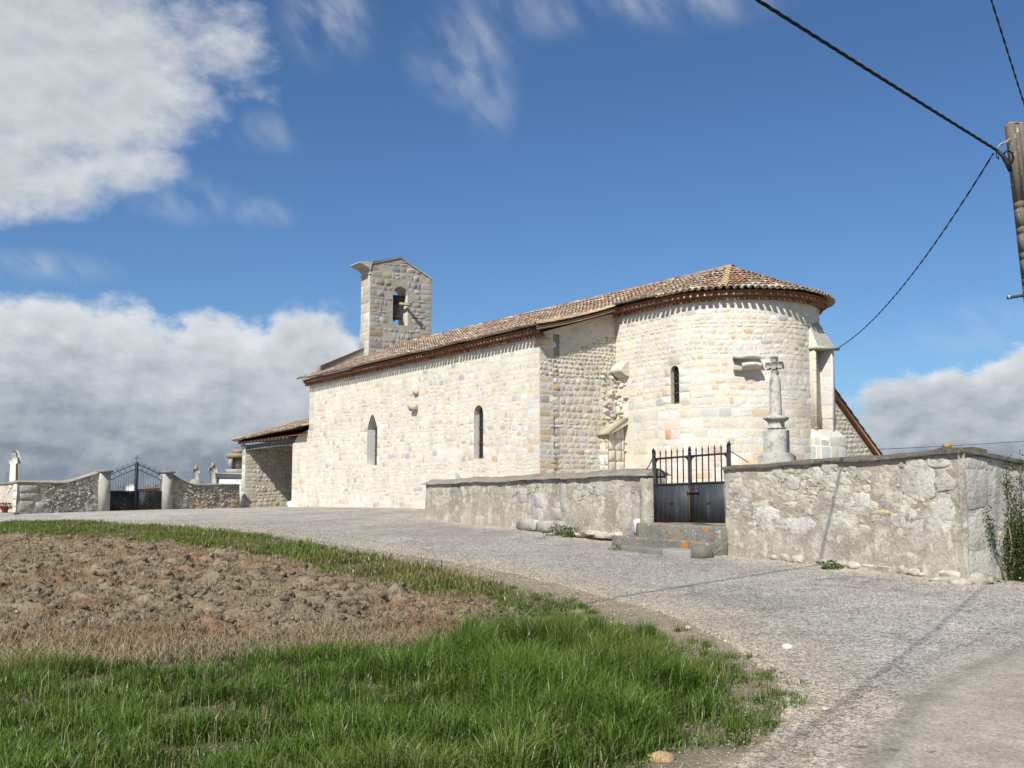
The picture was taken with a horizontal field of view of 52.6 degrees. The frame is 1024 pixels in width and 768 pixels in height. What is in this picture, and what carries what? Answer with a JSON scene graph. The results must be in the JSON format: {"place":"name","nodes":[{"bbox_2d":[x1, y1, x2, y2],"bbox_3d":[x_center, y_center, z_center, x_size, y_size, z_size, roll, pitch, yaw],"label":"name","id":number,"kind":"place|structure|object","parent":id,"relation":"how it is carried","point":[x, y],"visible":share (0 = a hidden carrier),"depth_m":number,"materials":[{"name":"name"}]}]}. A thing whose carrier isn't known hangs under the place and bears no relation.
{"place":"outdoors","nodes":[
{"label":"outdoors","id":0,"kind":"place"},
{"bbox_2d":[0,531,532,654],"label":"ploughed field","id":1,"kind":"structure","parent":0,"point":[235,610],"depth_m":14.22,"materials":[{"name":"soil"}]},
{"bbox_2d":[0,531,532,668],"bbox_3d":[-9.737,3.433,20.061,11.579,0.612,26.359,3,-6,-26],"label":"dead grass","id":2,"kind":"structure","parent":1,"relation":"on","point":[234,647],"depth_m":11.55,"materials":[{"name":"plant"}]},
{"bbox_2d":[0,605,785,767],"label":"meadow grass","id":3,"kind":"structure","parent":0,"point":[558,693],"depth_m":7.12,"materials":[{"name":"green plant"}]},
{"bbox_2d":[0,523,1022,767],"bbox_3d":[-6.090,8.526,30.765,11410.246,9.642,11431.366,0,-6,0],"label":"ground","id":4,"kind":"structure","parent":0,"point":[694,759],"depth_m":9.30,"materials":[{"name":"soil"}]},
{"bbox_2d":[5,472,9,481],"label":"grave post","id":5,"kind":"object","parent":4,"relation":"on","point":[7,476],"visible":0.14,"depth_m":54.68,"materials":[{"name":"grey stone"}]},
{"bbox_2d":[9,451,20,481],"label":"grave cross","id":6,"kind":"object","parent":4,"relation":"on","point":[14,460],"visible":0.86,"depth_m":49.77,"materials":[{"name":"stone"}]},
{"bbox_2d":[0,470,113,513],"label":"cemetery wall","id":7,"kind":"structure","parent":4,"relation":"on","point":[89,492],"depth_m":47.94,"materials":[{"name":"stone"}]},
{"bbox_2d":[110,462,161,510],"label":"cemetery gate","id":8,"kind":"structure","parent":7,"relation":"attached to","point":[134,499],"depth_m":50.77,"materials":[{"name":"black metal"}]},
{"bbox_2d":[125,484,133,490],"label":"headstone","id":9,"kind":"object","parent":4,"relation":"on","point":[130,487],"visible":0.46,"depth_m":61.61,"materials":[{"name":"stone"}]},
{"bbox_2d":[138,485,159,490],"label":"tomb","id":10,"kind":"object","parent":4,"relation":"on","point":[152,488],"visible":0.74,"depth_m":63.05,"materials":[{"name":"grey stone"}]},
{"bbox_2d":[189,465,202,483],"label":"grave cross","id":11,"kind":"object","parent":4,"relation":"on","point":[195,479],"visible":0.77,"depth_m":61.67,"materials":[{"name":"stone"}]},
{"bbox_2d":[158,471,240,508],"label":"cemetery wall","id":12,"kind":"structure","parent":4,"relation":"on","point":[178,493],"depth_m":53.15,"materials":[{"name":"stone"}]},
{"bbox_2d":[208,463,217,483],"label":"grave cross","id":13,"kind":"object","parent":4,"relation":"on","point":[212,470],"visible":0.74,"depth_m":61.70,"materials":[{"name":"stone"}]},
{"bbox_2d":[215,450,241,507],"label":"family vault","id":14,"kind":"object","parent":4,"relation":"on","point":[232,474],"visible":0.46,"depth_m":63.68,"materials":[{"name":"stone"}]},
{"bbox_2d":[0,518,568,611],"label":"verge grass","id":15,"kind":"structure","parent":4,"relation":"on","point":[416,576],"depth_m":21.02,"materials":[{"name":"green plant"}]},
{"bbox_2d":[471,602,548,629],"bbox_3d":[-0.011,2.498,11.040,0.965,0.361,0.955,-6,-8,43],"label":"weed","id":16,"kind":"object","parent":4,"relation":"on","point":[513,605],"visible":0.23,"depth_m":11.12,"materials":[{"name":"green plant"}]},
{"bbox_2d":[422,468,670,540],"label":"churchyard wall","id":17,"kind":"structure","parent":4,"relation":"on","point":[605,504],"depth_m":25.51,"materials":[{"name":"stone"}]},
{"bbox_2d":[646,441,748,522],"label":"churchyard gate","id":18,"kind":"structure","parent":17,"relation":"attached to","point":[690,501],"depth_m":20.92,"materials":[{"name":"black metal"}]},
{"bbox_2d":[231,257,881,508],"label":"church","id":19,"kind":"structure","parent":4,"relation":"on","point":[405,409],"depth_m":34.41,"materials":[{"name":"stone"}]},
{"bbox_2d":[374,425,376,464],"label":"window","id":20,"kind":"structure","parent":19,"relation":"in","point":[375,446],"depth_m":43.61,"materials":[{"name":"grey glass"}]},
{"bbox_2d":[393,295,412,321],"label":"church bell","id":21,"kind":"object","parent":19,"relation":"hanging from","point":[398,300],"visible":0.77,"depth_m":51.13,"materials":[{"name":"brown metal"}]},
{"bbox_2d":[478,407,482,458],"bbox_3d":[-0.999,1.682,36.222,0.056,1.870,0.626,4,-7,-33],"label":"window","id":22,"kind":"structure","parent":19,"relation":"in","point":[480,432],"depth_m":36.38,"materials":[{"name":"black glass"}]},
{"bbox_2d":[673,366,679,403],"bbox_3d":[5.218,0.028,32.609,0.059,1.210,0.341,5,-8,-40],"label":"window","id":23,"kind":"structure","parent":19,"relation":"in","point":[676,371],"depth_m":32.67,"materials":[{"name":"black glass"}]},
{"bbox_2d":[879,441,1021,449],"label":"overhead cable","id":24,"kind":"object","parent":19,"relation":"attached to","point":[952,445],"visible":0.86,"depth_m":46.98,"materials":[{"name":"black rubber"}]},
{"bbox_2d":[474,580,815,749],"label":"grass tufts","id":25,"kind":"object","parent":4,"relation":"on","point":[761,697],"visible":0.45,"depth_m":8.92,"materials":[{"name":"green plant"}]},
{"bbox_2d":[646,751,675,761],"bbox_3d":[0.878,2.224,6.114,0.180,0.114,0.115,0,-6,0],"label":"rock","id":26,"kind":"object","parent":4,"relation":"on","point":[665,756],"visible":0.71,"depth_m":6.08,"materials":[{"name":"stone"}]},
{"bbox_2d":[661,548,691,558],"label":"stone slab","id":27,"kind":"structure","parent":4,"relation":"on","point":[685,553],"depth_m":19.26,"materials":[{"name":"grey stone"}]},
{"bbox_2d":[691,544,713,558],"bbox_3d":[3.514,3.150,19.188,0.361,0.377,0.325,5,-7,-39],"label":"rock","id":28,"kind":"object","parent":4,"relation":"on","point":[701,551],"visible":0.66,"depth_m":19.09,"materials":[{"name":"grey stone"}]},
{"bbox_2d":[758,356,795,463],"bbox_3d":[6.130,1.493,23.972,1.002,4.285,1.002,-4,-7,36],"label":"stone cross","id":29,"kind":"object","parent":4,"relation":"on","point":[776,440],"visible":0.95,"depth_m":23.90,"materials":[{"name":"grey stone"}]},
{"bbox_2d":[721,446,1023,579],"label":"churchyard wall","id":30,"kind":"structure","parent":4,"relation":"on","point":[920,513],"depth_m":16.41,"materials":[{"name":"stone"}]},
{"bbox_2d":[983,450,1023,580],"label":"climbing shrub","id":31,"kind":"object","parent":30,"relation":"attached to","point":[1019,548],"visible":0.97,"depth_m":15.32,"materials":[{"name":"green plant"}]},
{"bbox_2d":[967,572,994,584],"bbox_3d":[6.669,2.808,14.791,0.386,0.237,0.288,0,-6,0],"label":"rock","id":32,"kind":"object","parent":4,"relation":"on","point":[979,578],"visible":0.69,"depth_m":14.68,"materials":[{"name":"beige stone"}]},
{"bbox_2d":[995,122,1023,299],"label":"utility pole","id":33,"kind":"object","parent":4,"relation":"on","point":[1014,143],"visible":1,"depth_m":18.10,"materials":[{"name":"weathered timber"},{"name":"dark painted iron"}]},
{"bbox_2d":[755,0,996,150],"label":"overhead cable","id":34,"kind":"object","parent":33,"relation":"attached to","point":[815,36],"visible":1,"depth_m":14.72,"materials":[{"name":"black rubber"}]},
{"bbox_2d":[836,153,993,349],"bbox_3d":[9.339,-2.544,25.485,0.033,1.513,15.006,-1,-6,7],"label":"overhead cable","id":35,"kind":"object","parent":33,"relation":"attached to","point":[981,172],"visible":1,"depth_m":21.80,"materials":[{"name":"black rubber"}]},
{"bbox_2d":[990,0,1023,104],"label":"overhead cable","id":36,"kind":"object","parent":33,"relation":"attached to","point":[1001,32],"visible":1,"depth_m":14.50,"materials":[{"name":"black rubber"}]},
{"bbox_2d":[0,507,1023,767],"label":"road","id":37,"kind":"structure","parent":0,"point":[410,527],"depth_m":14.14,"materials":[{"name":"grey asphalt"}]},
{"bbox_2d":[0,512,18,514],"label":"stone slab","id":38,"kind":"structure","parent":37,"relation":"on","point":[11,513],"depth_m":45.55,"materials":[{"name":"grey stone"}]},
{"bbox_2d":[0,502,12,512],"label":"flower pot","id":39,"kind":"object","parent":38,"relation":"on","point":[4,508],"visible":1,"depth_m":45.53,"materials":[{"name":"red ceramic"}]},
{"bbox_2d":[542,524,575,536],"bbox_3d":[1.154,3.467,24.616,0.922,0.317,0.932,0,-6,0],"label":"weed","id":40,"kind":"object","parent":37,"relation":"on","point":[553,528],"visible":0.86,"depth_m":24.58,"materials":[{"name":"green plant"}]},
{"bbox_2d":[561,527,580,537],"bbox_3d":[1.432,3.466,24.182,0.581,0.290,0.585,0,-6,0],"label":"weed","id":41,"kind":"object","parent":37,"relation":"on","point":[570,534],"visible":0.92,"depth_m":24.13,"materials":[{"name":"green plant"}]},
{"bbox_2d":[607,544,620,549],"bbox_3d":[2.125,3.315,21.034,0.363,0.143,0.394,-2,-6,23],"label":"weed","id":42,"kind":"object","parent":37,"relation":"on","point":[616,547],"visible":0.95,"depth_m":21.04,"materials":[{"name":"green plant"}]},
{"bbox_2d":[618,544,666,555],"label":"stone slab","id":43,"kind":"structure","parent":37,"relation":"on","point":[642,549],"depth_m":20.38,"materials":[{"name":"grey stone"}]},
{"bbox_2d":[612,534,728,555],"bbox_3d":[3.095,3.298,20.879,0.693,0.407,3.223,3,-7,-28],"label":"stone step","id":44,"kind":"object","parent":37,"relation":"on","point":[633,539],"visible":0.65,"depth_m":20.32,"materials":[{"name":"grey stone"}]},
{"bbox_2d":[636,522,727,550],"bbox_3d":[3.530,3.056,20.882,0.634,0.488,2.757,3,-7,-27],"label":"stone step","id":45,"kind":"object","parent":44,"relation":"on","point":[707,532],"visible":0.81,"depth_m":20.50,"materials":[{"name":"grey stone"}]},
{"bbox_2d":[344,539,1023,767],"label":"road chippings","id":46,"kind":"object","parent":37,"relation":"on","point":[709,590],"visible":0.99,"depth_m":12.27,"materials":[{"name":"stone"}]},
{"bbox_2d":[781,643,793,648],"bbox_3d":[2.656,2.539,9.996,0.110,0.067,0.092,-5,-7,39],"label":"rock","id":47,"kind":"object","parent":37,"relation":"on","point":[787,646],"visible":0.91,"depth_m":9.96,"materials":[{"name":"stone"}]},
{"bbox_2d":[820,559,842,569],"bbox_3d":[5.220,2.943,16.926,0.388,0.184,0.420,0,-6,0],"label":"weed","id":48,"kind":"object","parent":37,"relation":"on","point":[826,566],"visible":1,"depth_m":16.90,"materials":[{"name":"green plant"}]},
{"bbox_2d":[929,576,954,580],"bbox_3d":[6.312,2.862,15.122,0.486,0.100,0.177,0,-6,0],"label":"rock","id":49,"kind":"object","parent":37,"relation":"on","point":[941,578],"visible":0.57,"depth_m":15.06,"materials":[{"name":"beige stone"}]},
{"bbox_2d":[947,578,972,584],"bbox_3d":[6.428,2.833,14.789,0.392,0.120,0.265,0,-6,0],"label":"rock","id":50,"kind":"object","parent":37,"relation":"on","point":[962,581],"visible":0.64,"depth_m":14.70,"materials":[{"name":"beige stone"}]},
{"bbox_2d":[0,0,1023,490],"label":"sky","id":51,"kind":"structure","parent":0,"point":[191,191],"materials":[{"name":"blue"}]},
{"bbox_2d":[784,627,1023,767],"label":"road","id":52,"kind":"structure","parent":0,"point":[961,707],"depth_m":7.05,"materials":[{"name":"grey asphalt"}]},
{"bbox_2d":[943,443,951,446],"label":"marker block","id":53,"kind":"structure","parent":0,"point":[947,444],"depth_m":15.59,"materials":[{"name":"yellow"}]}
]}

